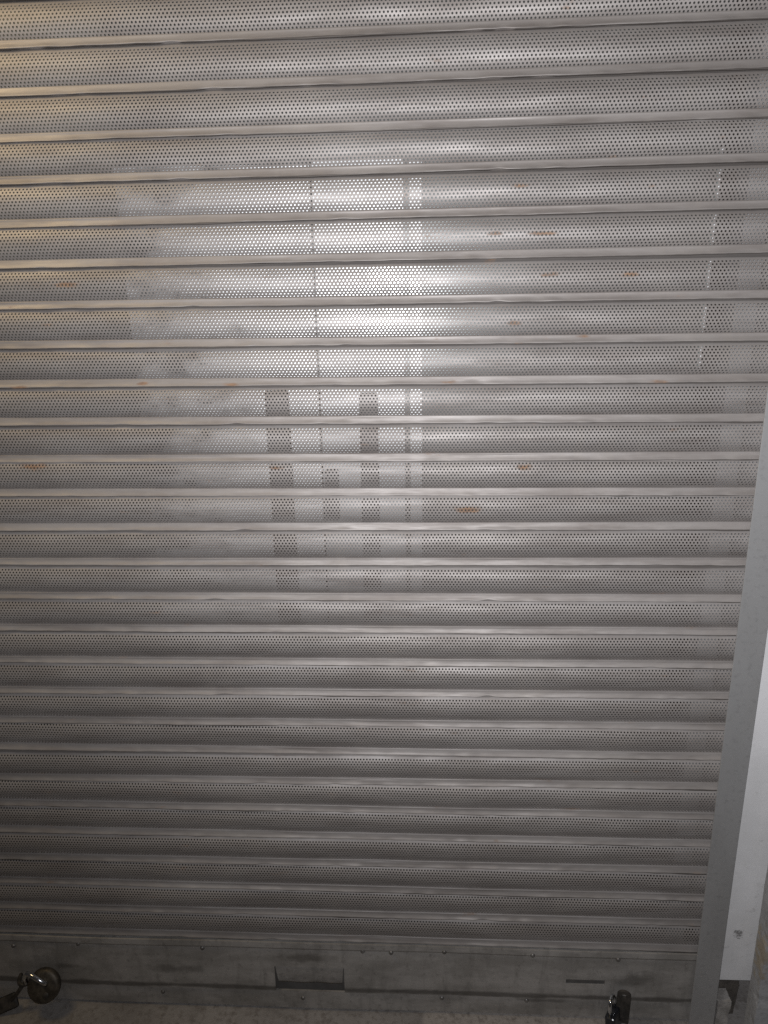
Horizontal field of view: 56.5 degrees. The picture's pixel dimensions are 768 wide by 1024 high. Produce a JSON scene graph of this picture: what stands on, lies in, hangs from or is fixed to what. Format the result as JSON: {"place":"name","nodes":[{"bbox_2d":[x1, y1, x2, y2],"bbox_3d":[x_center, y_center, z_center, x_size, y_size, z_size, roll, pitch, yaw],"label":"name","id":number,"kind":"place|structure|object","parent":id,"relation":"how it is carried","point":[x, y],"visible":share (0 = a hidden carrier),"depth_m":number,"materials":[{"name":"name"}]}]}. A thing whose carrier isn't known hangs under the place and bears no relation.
{"place":"outdoors","nodes":[
{"label":"outdoors","id":0,"kind":"place"},
{"bbox_2d":[0,480,749,1023],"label":"ground","id":1,"kind":"structure","parent":0,"point":[54,1010],"depth_m":2.35,"materials":[{"name":"concrete"}]},
{"bbox_2d":[0,2,197,878],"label":"partition wall","id":2,"kind":"structure","parent":1,"relation":"on","point":[78,453],"depth_m":1.90,"materials":[{"name":"grey paint"}]},
{"bbox_2d":[114,165,325,636],"bbox_3d":[-0.575,0.096,1.610,0.884,2.348,0.039,-1,16,1],"label":"glass door","id":3,"kind":"structure","parent":1,"relation":"on","point":[242,374],"depth_m":1.50,"materials":[{"name":"glass"}]},
{"bbox_2d":[312,148,722,648],"bbox_3d":[0.256,0.103,1.532,0.762,2.348,0.039,-1,16,1],"label":"glass door","id":4,"kind":"structure","parent":1,"relation":"on","point":[374,375],"depth_m":1.43,"materials":[{"name":"glass"}]},
{"bbox_2d":[683,915,738,1013],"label":"wall plinth","id":5,"kind":"structure","parent":1,"relation":"on","point":[731,986],"depth_m":1.76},
{"bbox_2d":[687,223,767,979],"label":"painted wall","id":6,"kind":"structure","parent":5,"relation":"on","point":[749,876],"depth_m":1.63,"materials":[{"name":"white paint"}]},
{"bbox_2d":[688,387,767,1023],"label":"guide rail","id":7,"kind":"object","parent":6,"relation":"attached to","point":[749,650],"visible":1,"depth_m":1.55,"materials":[{"name":"grey metal"}]},
{"bbox_2d":[0,0,767,1023],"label":"rolling shutter","id":8,"kind":"object","parent":7,"relation":"attached to","point":[384,964],"visible":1,"depth_m":1.45,"materials":[{"name":"metal"}]},
{"bbox_2d":[22,967,60,1003],"bbox_3d":[-0.857,1.183,1.789,0.094,0.079,0.049,0,15,3],"label":"padlock","id":9,"kind":"object","parent":8,"relation":"hanging from","point":[44,985],"visible":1,"depth_m":1.78,"materials":[{"name":"metal"}]},
{"bbox_2d":[605,994,621,1023],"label":"padlock","id":10,"kind":"object","parent":8,"relation":"hanging from","point":[612,1015],"visible":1,"depth_m":1.72,"materials":[{"name":"metal"}]},
{"bbox_2d":[657,0,767,939],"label":"door frame","id":11,"kind":"object","parent":1,"relation":"on","point":[723,462],"depth_m":1.48,"materials":[{"name":"grey metal"}]},
{"bbox_2d":[714,988,731,1023],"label":"plaster block","id":12,"kind":"structure","parent":1,"relation":"on","point":[723,1005],"depth_m":1.74,"materials":[{"name":"grey concrete"}]},
{"bbox_2d":[744,867,767,1023],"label":"grey pier","id":13,"kind":"structure","parent":1,"relation":"on","point":[756,1012],"depth_m":1.66,"materials":[{"name":"grey concrete"}]},
{"bbox_2d":[123,78,664,607],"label":"shop back wall","id":14,"kind":"structure","parent":0,"point":[463,290],"depth_m":3.79,"materials":[{"name":"white paint"}]},
{"bbox_2d":[114,0,754,480],"label":"sky","id":15,"kind":"structure","parent":0,"point":[532,1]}
]}

